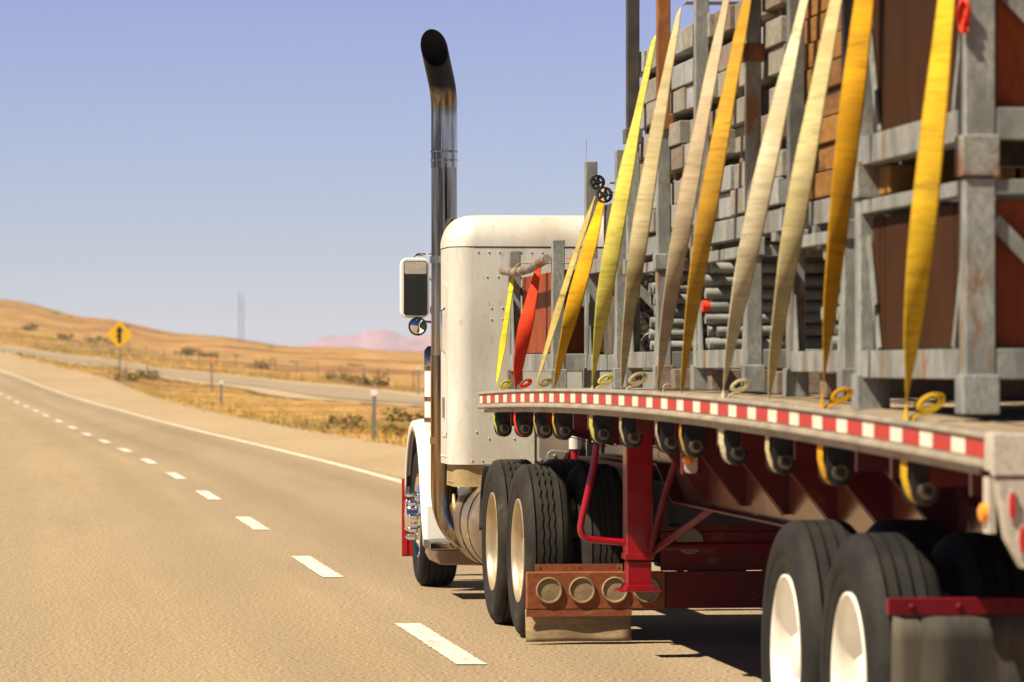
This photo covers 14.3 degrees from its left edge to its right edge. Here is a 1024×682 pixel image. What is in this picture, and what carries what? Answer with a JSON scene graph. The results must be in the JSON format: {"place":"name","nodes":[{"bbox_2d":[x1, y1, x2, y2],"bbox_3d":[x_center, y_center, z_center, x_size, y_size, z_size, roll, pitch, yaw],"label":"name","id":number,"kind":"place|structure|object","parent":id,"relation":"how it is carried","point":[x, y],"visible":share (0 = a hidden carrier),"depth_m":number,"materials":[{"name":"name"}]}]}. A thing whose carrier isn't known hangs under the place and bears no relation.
{"place":"outdoors","nodes":[
{"label":"outdoors","id":0,"kind":"place"},
{"bbox_2d":[0,299,424,446],"bbox_3d":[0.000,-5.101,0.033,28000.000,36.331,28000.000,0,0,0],"label":"ground","id":1,"kind":"structure","parent":0,"point":[17,314],"depth_m":500.04,"materials":[{"name":"sand"}]},
{"bbox_2d":[107,322,131,377],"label":"warning sign","id":2,"kind":"object","parent":1,"relation":"on","point":[119,334],"visible":0.94,"depth_m":249.99,"materials":[{"name":"yellow metal"}]},
{"bbox_2d":[107,369,149,380],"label":"sage shrub","id":3,"kind":"object","parent":1,"relation":"on","point":[134,376],"visible":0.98,"depth_m":245.74,"materials":[{"name":"green plant"}]},
{"bbox_2d":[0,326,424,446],"bbox_3d":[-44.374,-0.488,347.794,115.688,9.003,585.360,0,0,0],"label":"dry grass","id":4,"kind":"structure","parent":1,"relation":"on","point":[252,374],"depth_m":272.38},
{"bbox_2d":[80,339,424,387],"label":"wire fence","id":5,"kind":"object","parent":1,"relation":"on","point":[296,362],"visible":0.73,"depth_m":359.96,"materials":[{"name":"grey metal"}]},
{"bbox_2d":[319,414,366,429],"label":"sage shrub","id":6,"kind":"object","parent":1,"relation":"on","point":[332,419],"visible":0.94,"depth_m":108.90,"materials":[{"name":"green plant"}]},
{"bbox_2d":[340,370,389,386],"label":"sage shrub","id":7,"kind":"object","parent":1,"relation":"on","point":[366,381],"visible":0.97,"depth_m":288.38,"materials":[{"name":"green plant"}]},
{"bbox_2d":[370,388,377,440],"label":"delineator post","id":8,"kind":"object","parent":1,"relation":"on","point":[374,392],"visible":0.94,"depth_m":92.97,"materials":[{"name":"grey metal"}]},
{"bbox_2d":[377,422,409,436],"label":"sage shrub","id":9,"kind":"object","parent":1,"relation":"on","point":[384,427],"visible":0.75,"depth_m":98.71,"materials":[{"name":"green plant"}]},
{"bbox_2d":[380,407,424,421],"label":"sage shrub","id":10,"kind":"object","parent":1,"relation":"on","point":[400,415],"visible":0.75,"depth_m":124.71,"materials":[{"name":"green plant"}]},
{"bbox_2d":[0,346,424,403],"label":"second road","id":11,"kind":"structure","parent":0,"point":[335,392],"depth_m":271.68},
{"bbox_2d":[2,345,424,405],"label":"second road verge","id":12,"kind":"structure","parent":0,"point":[276,392],"depth_m":259.76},
{"bbox_2d":[0,397,437,681],"bbox_3d":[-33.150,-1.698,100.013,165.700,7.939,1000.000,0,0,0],"label":"road","id":13,"kind":"structure","parent":0,"point":[114,567],"depth_m":29.35,"materials":[{"name":"asphalt"}]},
{"bbox_2d":[301,329,430,351],"bbox_3d":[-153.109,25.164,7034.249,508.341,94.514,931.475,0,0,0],"label":"mesa hill","id":14,"kind":"structure","parent":0,"point":[378,339],"depth_m":7035.49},
{"bbox_2d":[0,0,741,346],"label":"sky","id":15,"kind":"structure","parent":0,"point":[165,164],"materials":[{"name":"blue"}]},
{"bbox_2d":[0,369,761,681],"bbox_3d":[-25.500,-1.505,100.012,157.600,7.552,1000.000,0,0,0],"label":"road lane","id":16,"kind":"structure","parent":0,"point":[346,523],"depth_m":33.03,"materials":[{"name":"asphalt"}]},
{"bbox_2d":[0,370,401,482],"bbox_3d":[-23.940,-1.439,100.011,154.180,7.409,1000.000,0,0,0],"label":"edge line","id":17,"kind":"object","parent":16,"relation":"on","point":[355,469],"visible":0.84,"depth_m":83.19,"materials":[{"name":"white paint"}]},
{"bbox_2d":[236,517,269,529],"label":"lane marking","id":18,"kind":"object","parent":16,"relation":"on","point":[250,522],"visible":1,"depth_m":42.20,"materials":[{"name":"white paint"}]},
{"bbox_2d":[292,556,342,576],"bbox_3d":[-1.594,1.830,33.164,0.176,0.001,3.597,0,0,-7],"label":"lane marking","id":19,"kind":"object","parent":16,"relation":"on","point":[316,566],"visible":1,"depth_m":33.08,"materials":[{"name":"white paint"}]},
{"bbox_2d":[395,623,485,663],"bbox_3d":[-0.440,1.770,23.964,0.175,0.001,3.598,0,0,-7],"label":"lane marking","id":20,"kind":"object","parent":16,"relation":"on","point":[451,651],"visible":1,"depth_m":23.76,"materials":[{"name":"white paint"}]},
{"bbox_2d":[400,29,781,641],"bbox_3d":[0.754,-0.161,27.894,2.771,3.926,8.050,0,0,-7],"label":"semi truck","id":21,"kind":"object","parent":16,"relation":"on","point":[504,512],"visible":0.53,"depth_m":27.29,"materials":[{"name":"white metal"}]},
{"bbox_2d":[478,389,1023,681],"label":"flatbed trailer","id":22,"kind":"object","parent":16,"relation":"on","point":[874,573],"visible":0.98,"depth_m":15.16,"materials":[{"name":"metal"}]},
{"bbox_2d":[513,258,597,435],"bbox_3d":[0.792,0.038,24.506,1.587,1.077,0.121,0,0,-7],"label":"load strap","id":23,"kind":"object","parent":22,"relation":"attached to","point":[525,328],"visible":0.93,"depth_m":24.43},
{"bbox_2d":[533,192,613,437],"bbox_3d":[0.910,-0.150,23.519,1.578,1.422,0.094,0,0,-7],"label":"load strap","id":24,"kind":"object","parent":22,"relation":"attached to","point":[559,305],"visible":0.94,"depth_m":23.46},
{"bbox_2d":[499,240,652,388],"bbox_3d":[1.218,-0.141,24.868,2.384,0.875,2.311,0,0,-7],"label":"steel rack","id":25,"kind":"object","parent":22,"relation":"on","point":[571,362],"visible":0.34,"depth_m":23.70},
{"bbox_2d":[522,276,529,353],"bbox_3d":[1.155,-0.160,25.683,2.150,0.485,0.398,0,0,-7],"label":"plywood board","id":26,"kind":"object","parent":25,"relation":"in","point":[525,283],"visible":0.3,"depth_m":25.58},
{"bbox_2d":[530,276,538,353],"bbox_3d":[1.202,-0.163,25.271,2.150,0.485,0.398,0,0,-7],"label":"plywood board","id":27,"kind":"object","parent":25,"relation":"in","point":[534,343],"visible":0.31,"depth_m":25.05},
{"bbox_2d":[494,263,576,434],"bbox_3d":[0.671,0.054,25.603,1.578,1.088,0.122,0,0,-7],"label":"load strap","id":28,"kind":"object","parent":25,"relation":"attached to","point":[502,342],"visible":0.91,"depth_m":25.53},
{"bbox_2d":[546,272,550,352],"bbox_3d":[1.296,-0.168,24.445,2.150,0.485,0.398,0,0,-7],"label":"plywood board","id":29,"kind":"object","parent":25,"relation":"in","point":[548,298],"visible":0.15,"depth_m":24.41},
{"bbox_2d":[538,273,603,353],"bbox_3d":[1.249,-0.166,24.858,2.150,0.485,0.398,0,0,-7],"label":"plywood board","id":30,"kind":"object","parent":25,"relation":"in","point":[542,315],"visible":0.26,"depth_m":24.74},
{"bbox_2d":[565,270,603,352],"bbox_3d":[1.343,-0.171,24.032,2.150,0.485,0.398,0,0,-7],"label":"plywood board","id":31,"kind":"object","parent":25,"relation":"in","point":[576,344],"visible":0.11,"depth_m":23.72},
{"bbox_2d":[552,182,614,433],"bbox_3d":[0.991,-0.171,22.766,1.592,1.438,0.194,0,0,-11],"label":"load strap","id":32,"kind":"object","parent":22,"relation":"attached to","point":[578,287],"visible":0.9,"depth_m":22.63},
{"bbox_2d":[589,32,671,442],"bbox_3d":[1.186,-0.535,21.099,1.581,2.128,0.127,0,0,-7],"label":"load strap","id":33,"kind":"object","parent":22,"relation":"attached to","point":[613,242],"visible":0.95,"depth_m":21.05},
{"bbox_2d":[623,0,692,388],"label":"steel rack","id":34,"kind":"object","parent":22,"relation":"on","point":[638,361],"visible":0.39,"depth_m":20.80,"materials":[{"name":"metal"}]},
{"bbox_2d":[619,1,740,444],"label":"load strap","id":35,"kind":"object","parent":22,"relation":"attached to","point":[641,227],"visible":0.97,"depth_m":20.02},
{"bbox_2d":[671,369,689,388],"bbox_3d":[1.749,0.191,20.569,1.900,0.100,0.120,0,0,-7],"label":"deck bearer","id":36,"kind":"object","parent":22,"relation":"on","point":[675,378],"visible":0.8,"depth_m":20.41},
{"bbox_2d":[582,150,782,388],"bbox_3d":[1.449,-0.388,23.114,1.944,1.312,1.370,0,0,-7],"label":"steel rack","id":37,"kind":"object","parent":22,"relation":"on","point":[610,362],"visible":0.29,"depth_m":23.12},
{"bbox_2d":[595,187,612,202],"bbox_3d":[0.507,-0.804,22.453,0.090,0.090,0.047,0,0,-18],"label":"pulley wheel","id":38,"kind":"object","parent":37,"relation":"attached to","point":[604,195],"visible":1,"depth_m":22.44,"materials":[{"name":"black metal"}]},
{"bbox_2d":[604,203,770,354],"bbox_3d":[1.440,-0.355,23.189,1.720,0.867,0.996,0,0,-7],"label":"timber bearer","id":39,"kind":"object","parent":37,"relation":"on","point":[609,332],"visible":0.14,"depth_m":23.25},
{"bbox_2d":[655,0,729,451],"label":"load strap","id":40,"kind":"object","parent":22,"relation":"attached to","point":[684,215],"visible":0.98,"depth_m":18.78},
{"bbox_2d":[679,0,751,456],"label":"load strap","id":41,"kind":"object","parent":22,"relation":"attached to","point":[710,193],"visible":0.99,"depth_m":18.09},
{"bbox_2d":[707,369,782,389],"bbox_3d":[1.879,0.184,19.435,1.900,0.100,0.120,0,0,-7],"label":"deck bearer","id":42,"kind":"object","parent":22,"relation":"on","point":[715,377],"visible":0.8,"depth_m":19.28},
{"bbox_2d":[690,0,836,391],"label":"steel rack","id":43,"kind":"object","parent":22,"relation":"on","point":[750,359],"visible":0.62,"depth_m":18.15,"materials":[{"name":"metal"}]},
{"bbox_2d":[645,208,785,262],"bbox_3d":[1.795,-0.494,20.085,1.788,0.140,4.559,0,0,-7],"label":"steel tray","id":44,"kind":"object","parent":43,"relation":"on","point":[727,234],"visible":0.08,"depth_m":19.11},
{"bbox_2d":[719,192,740,218],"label":"grey panel","id":45,"kind":"object","parent":44,"relation":"on","point":[725,206],"visible":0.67,"depth_m":19.33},
{"bbox_2d":[720,165,734,193],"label":"grey panel","id":46,"kind":"object","parent":45,"relation":"on","point":[728,182],"visible":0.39,"depth_m":19.14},
{"bbox_2d":[731,188,744,215],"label":"grey panel","id":47,"kind":"object","parent":44,"relation":"on","point":[736,202],"visible":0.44,"depth_m":18.89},
{"bbox_2d":[734,162,744,189],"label":"grey panel","id":48,"kind":"object","parent":47,"relation":"on","point":[739,175],"visible":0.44,"depth_m":18.91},
{"bbox_2d":[769,177,786,207],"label":"grey panel","id":49,"kind":"object","parent":44,"relation":"on","point":[778,198],"visible":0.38,"depth_m":17.73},
{"bbox_2d":[775,149,786,177],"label":"grey panel","id":50,"kind":"object","parent":49,"relation":"on","point":[781,170],"visible":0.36,"depth_m":17.73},
{"bbox_2d":[670,160,739,183],"bbox_3d":[1.085,-0.847,20.006,0.050,0.046,4.559,0,0,-7],"label":"timber bearer","id":51,"kind":"object","parent":50,"relation":"on","point":[735,163],"visible":0.07,"depth_m":19.84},
{"bbox_2d":[670,145,684,171],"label":"grey panel","id":52,"kind":"object","parent":51,"relation":"on","point":[677,158],"visible":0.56,"depth_m":20.61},
{"bbox_2d":[669,120,689,147],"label":"grey panel","id":53,"kind":"object","parent":52,"relation":"on","point":[679,133],"visible":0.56,"depth_m":20.45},
{"bbox_2d":[726,129,739,158],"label":"grey panel","id":54,"kind":"object","parent":51,"relation":"on","point":[731,154],"visible":0.16,"depth_m":19.09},
{"bbox_2d":[735,126,744,153],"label":"grey panel","id":55,"kind":"object","parent":51,"relation":"on","point":[739,140],"visible":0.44,"depth_m":18.95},
{"bbox_2d":[731,96,744,126],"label":"grey panel","id":56,"kind":"object","parent":55,"relation":"on","point":[738,119],"visible":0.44,"depth_m":18.76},
{"bbox_2d":[740,90,744,97],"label":"timber block","id":57,"kind":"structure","parent":56,"relation":"on","point":[742,93],"depth_m":18.99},
{"bbox_2d":[737,63,775,90],"bbox_3d":[1.931,-1.227,18.953,1.790,0.117,0.436,0,0,-7],"label":"grey panel","id":58,"kind":"object","parent":57,"relation":"on","point":[741,84],"visible":0.03,"depth_m":18.74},
{"bbox_2d":[760,114,786,142],"bbox_3d":[2.018,-0.942,18.044,1.790,0.117,0.436,0,0,-7],"label":"grey panel","id":59,"kind":"object","parent":51,"relation":"on","point":[763,120],"visible":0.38,"depth_m":18.04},
{"bbox_2d":[708,338,822,348],"bbox_3d":[1.790,0.009,19.527,1.720,0.053,0.053,0,0,-7],"label":"steel tube","id":60,"kind":"object","parent":43,"relation":"on","point":[720,343],"visible":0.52,"depth_m":19.43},
{"bbox_2d":[716,325,837,335],"bbox_3d":[1.831,-0.052,19.510,1.720,0.053,0.054,0,0,-6],"label":"steel tube","id":61,"kind":"object","parent":60,"relation":"on","point":[810,330],"visible":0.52,"depth_m":19.43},
{"bbox_2d":[704,313,838,323],"bbox_3d":[1.774,-0.111,19.525,1.720,0.053,0.053,0,0,-7],"label":"steel tube","id":62,"kind":"object","parent":61,"relation":"on","point":[723,318],"visible":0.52,"depth_m":19.43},
{"bbox_2d":[701,300,839,311],"bbox_3d":[1.761,-0.163,19.517,1.722,0.056,0.056,0,0,-7],"label":"steel tube","id":63,"kind":"object","parent":62,"relation":"on","point":[724,306],"visible":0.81,"depth_m":19.43,"materials":[{"name":"grey metal"}]},
{"bbox_2d":[704,288,823,300],"bbox_3d":[1.775,-0.216,19.515,1.720,0.053,0.053,1,0,-7],"label":"steel tube","id":64,"kind":"object","parent":63,"relation":"on","point":[767,294],"visible":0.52,"depth_m":19.43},
{"bbox_2d":[718,0,808,463],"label":"load strap","id":65,"kind":"object","parent":22,"relation":"attached to","point":[758,205],"visible":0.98,"depth_m":16.95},
{"bbox_2d":[765,0,842,472],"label":"load strap","id":66,"kind":"object","parent":22,"relation":"attached to","point":[799,192],"visible":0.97,"depth_m":15.91,"materials":[{"name":"fabric"}]},
{"bbox_2d":[772,371,836,393],"bbox_3d":[2.076,0.181,17.717,1.900,0.100,0.120,0,0,-7],"label":"deck bearer","id":67,"kind":"object","parent":22,"relation":"on","point":[814,383],"visible":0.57,"depth_m":17.57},
{"bbox_2d":[783,0,860,398],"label":"steel rack","id":68,"kind":"object","parent":22,"relation":"on","point":[801,363],"visible":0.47,"depth_m":16.99,"materials":[{"name":"metal"}]},
{"bbox_2d":[805,195,1023,233],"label":"steel tray","id":69,"kind":"object","parent":68,"relation":"on","point":[817,220],"visible":0.05,"depth_m":16.92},
{"bbox_2d":[810,170,832,201],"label":"timber beam","id":70,"kind":"structure","parent":69,"relation":"on","point":[821,185],"depth_m":16.88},
{"bbox_2d":[814,143,835,173],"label":"timber beam","id":71,"kind":"structure","parent":70,"relation":"on","point":[825,158],"depth_m":16.85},
{"bbox_2d":[818,114,838,147],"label":"timber beam","id":72,"kind":"structure","parent":71,"relation":"on","point":[828,134],"depth_m":16.71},
{"bbox_2d":[805,87,840,117],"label":"timber beam","id":73,"kind":"structure","parent":72,"relation":"on","point":[832,103],"depth_m":16.68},
{"bbox_2d":[805,58,840,98],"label":"timber beam","id":74,"kind":"structure","parent":73,"relation":"on","point":[835,78],"depth_m":16.60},
{"bbox_2d":[805,31,840,70],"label":"timber beam","id":75,"kind":"structure","parent":74,"relation":"on","point":[811,50],"depth_m":17.00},
{"bbox_2d":[805,12,840,45],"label":"timber beam","id":76,"kind":"structure","parent":75,"relation":"on","point":[813,28],"depth_m":17.05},
{"bbox_2d":[805,0,828,20],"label":"timber beam","id":77,"kind":"structure","parent":76,"relation":"on","point":[815,8],"depth_m":17.05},
{"bbox_2d":[970,167,1015,178],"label":"timber beam","id":78,"kind":"structure","parent":69,"relation":"on","point":[1007,173],"depth_m":16.38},
{"bbox_2d":[817,0,873,484],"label":"load strap","id":79,"kind":"object","parent":22,"relation":"attached to","point":[852,99],"visible":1,"depth_m":14.79,"materials":[{"name":"fabric"}]},
{"bbox_2d":[820,373,1023,397],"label":"deck bearer","id":80,"kind":"object","parent":22,"relation":"on","point":[1009,388],"visible":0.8,"depth_m":16.50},
{"bbox_2d":[900,0,954,503],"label":"load strap","id":81,"kind":"object","parent":22,"relation":"attached to","point":[924,208],"visible":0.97,"depth_m":13.34,"materials":[{"name":"fabric"}]},
{"bbox_2d":[851,178,1023,414],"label":"steel rack","id":82,"kind":"object","parent":22,"relation":"on","point":[977,366],"visible":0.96,"depth_m":13.34,"materials":[{"name":"metal"}]},
{"bbox_2d":[873,216,885,349],"bbox_3d":[2.375,-0.209,15.012,2.086,0.486,0.197,0,0,-7],"label":"plywood box","id":83,"kind":"object","parent":82,"relation":"on","point":[879,242],"visible":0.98,"depth_m":14.86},
{"bbox_2d":[886,204,954,349],"bbox_3d":[2.453,-0.213,14.338,2.086,0.486,1.116,0,0,-7],"label":"plywood box","id":84,"kind":"object","parent":82,"relation":"on","point":[938,324],"visible":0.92,"depth_m":14.02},
{"bbox_2d":[879,165,969,195],"bbox_3d":[1.509,-0.588,14.933,0.300,0.105,0.200,0,0,-7],"label":"timber block","id":85,"kind":"object","parent":82,"relation":"on","point":[894,179],"depth_m":14.83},
{"bbox_2d":[852,0,1023,198],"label":"steel rack","id":86,"kind":"object","parent":82,"relation":"on","point":[984,137],"visible":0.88,"depth_m":13.33,"materials":[{"name":"metal"}]},
{"bbox_2d":[873,0,885,133],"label":"plywood box","id":87,"kind":"object","parent":86,"relation":"on","point":[879,30],"visible":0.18,"depth_m":14.86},
{"bbox_2d":[886,0,954,129],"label":"plywood box","id":88,"kind":"object","parent":86,"relation":"on","point":[909,29],"visible":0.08,"depth_m":14.38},
{"bbox_2d":[955,0,958,109],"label":"plywood box","id":89,"kind":"object","parent":86,"relation":"on","point":[956,28],"visible":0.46,"depth_m":13.62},
{"bbox_2d":[956,0,970,32],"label":"warning rag","id":90,"kind":"object","parent":86,"relation":"attached to","point":[963,14],"visible":1,"depth_m":13.28,"materials":[{"name":"red fabric"}]},
{"bbox_2d":[995,0,1023,107],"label":"plywood sheet","id":91,"kind":"object","parent":86,"relation":"on","point":[1009,57],"visible":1,"depth_m":13.38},
{"bbox_2d":[955,203,1023,348],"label":"plywood box","id":92,"kind":"object","parent":82,"relation":"on","point":[956,243],"visible":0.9,"depth_m":13.62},
{"bbox_2d":[995,200,1023,347],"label":"plywood sheet","id":93,"kind":"object","parent":82,"relation":"on","point":[1009,298],"visible":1,"depth_m":13.38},
{"bbox_2d":[0,352,761,570],"bbox_3d":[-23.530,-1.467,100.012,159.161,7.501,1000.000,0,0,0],"label":"road shoulder","id":94,"kind":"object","parent":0,"point":[386,458],"visible":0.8,"depth_m":119.80},
{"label":"steel tube","id":95,"kind":"object","parent":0,"visible":0},
{"bbox_2d":[710,300,819,300],"bbox_3d":[1.802,-0.172,19.594,1.720,0.053,0.054,0,0,-7],"label":"steel tube","id":96,"kind":"object","parent":95,"relation":"on","point":[762,300],"visible":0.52,"depth_m":19.51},
{"bbox_2d":[762,288,823,288],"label":"steel tube","id":97,"kind":"object","parent":96,"relation":"on","point":[805,288],"visible":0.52,"depth_m":19.52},
{"bbox_2d":[704,275,824,286],"bbox_3d":[1.762,-0.281,19.527,1.720,0.054,0.053,1,0,-7],"label":"steel tube","id":98,"kind":"object","parent":97,"relation":"on","point":[767,280],"depth_m":19.44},
{"bbox_2d":[710,262,825,273],"bbox_3d":[1.802,-0.351,19.528,1.720,0.054,0.054,0,0,-7],"label":"steel tube","id":99,"kind":"object","parent":98,"relation":"on","point":[767,268],"visible":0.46,"depth_m":19.44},
{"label":"grey panel","id":100,"kind":"object","parent":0,"visible":0},
{"bbox_2d":[761,90,767,115],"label":"grey panel","id":101,"kind":"object","parent":100,"relation":"on","point":[764,102],"visible":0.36,"depth_m":18.18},
{"bbox_3d":[1.085,-1.138,20.008,0.050,0.046,4.559,0,0,-7],"label":"timber bearer","id":102,"kind":"object","parent":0,"visible":0},
{"bbox_2d":[646,100,655,125],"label":"grey panel","id":103,"kind":"object","parent":102,"relation":"on","point":[650,107],"visible":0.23,"depth_m":21.67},
{"bbox_2d":[647,77,655,102],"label":"grey panel","id":104,"kind":"object","parent":103,"relation":"on","point":[651,92],"visible":0.14,"depth_m":21.61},
{"bbox_2d":[671,87,693,114],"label":"grey panel","id":105,"kind":"object","parent":102,"relation":"on","point":[678,101],"visible":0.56,"depth_m":20.62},
{"bbox_2d":[670,62,689,90],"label":"grey panel","id":106,"kind":"object","parent":105,"relation":"on","point":[677,80],"visible":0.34,"depth_m":20.60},
{"bbox_2d":[687,84,693,109],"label":"grey panel","id":107,"kind":"object","parent":102,"relation":"on","point":[690,97],"visible":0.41,"depth_m":20.30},
{"bbox_2d":[684,58,693,84],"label":"grey panel","id":108,"kind":"object","parent":107,"relation":"on","point":[688,72],"visible":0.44,"depth_m":20.27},
{"bbox_2d":[718,71,739,97],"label":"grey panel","id":109,"kind":"object","parent":102,"relation":"on","point":[721,76],"visible":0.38,"depth_m":19.43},
{"bbox_2d":[719,42,731,71],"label":"grey panel","id":110,"kind":"object","parent":109,"relation":"on","point":[725,54],"visible":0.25,"depth_m":19.35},
{"bbox_2d":[761,52,777,84],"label":"grey panel","id":111,"kind":"object","parent":102,"relation":"on","point":[765,80],"visible":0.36,"depth_m":18.28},
{"bbox_2d":[767,44,786,77],"bbox_3d":[2.048,-1.233,18.050,1.790,0.117,0.436,0,0,-7],"label":"grey panel","id":112,"kind":"object","parent":102,"relation":"on","point":[775,56],"visible":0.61,"depth_m":17.94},
{"bbox_2d":[763,16,786,49],"bbox_3d":[2.031,-1.355,18.051,1.790,0.117,0.436,0,0,-7],"label":"grey panel","id":113,"kind":"object","parent":112,"relation":"on","point":[775,33],"visible":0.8,"depth_m":17.87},
{"bbox_3d":[1.085,-1.429,20.010,0.050,0.046,4.559,0,0,-7],"label":"timber bearer","id":114,"kind":"object","parent":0,"visible":0},
{"bbox_2d":[670,29,693,58],"bbox_3d":[1.713,-1.506,20.776,1.790,0.117,0.436,0,0,-7],"label":"grey panel","id":115,"kind":"object","parent":114,"relation":"on","point":[680,54],"visible":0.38,"depth_m":20.55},
{"bbox_2d":[708,13,732,44],"bbox_3d":[1.809,-1.512,19.858,1.790,0.117,0.436,0,0,-6],"label":"grey panel","id":116,"kind":"object","parent":114,"relation":"on","point":[727,40],"visible":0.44,"depth_m":19.55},
{"bbox_2d":[714,5,734,36],"bbox_3d":[1.882,-1.515,19.411,1.790,0.117,0.436,0,0,-7],"label":"grey panel","id":117,"kind":"object","parent":114,"relation":"on","point":[729,31],"visible":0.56,"depth_m":19.14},
{"bbox_2d":[762,0,786,11],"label":"grey panel","id":118,"kind":"object","parent":114,"relation":"on","point":[772,5],"visible":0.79,"depth_m":17.98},
{"bbox_3d":[1.837,-1.428,20.137,1.780,0.046,0.080,0,0,-7],"label":"timber block","id":119,"kind":"object","parent":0,"visible":0},
{"bbox_2d":[682,23,710,51],"bbox_3d":[1.767,-1.509,20.316,1.790,0.117,0.436,0,0,-7],"label":"grey panel","id":120,"kind":"object","parent":119,"relation":"on","point":[688,38],"visible":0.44,"depth_m":20.26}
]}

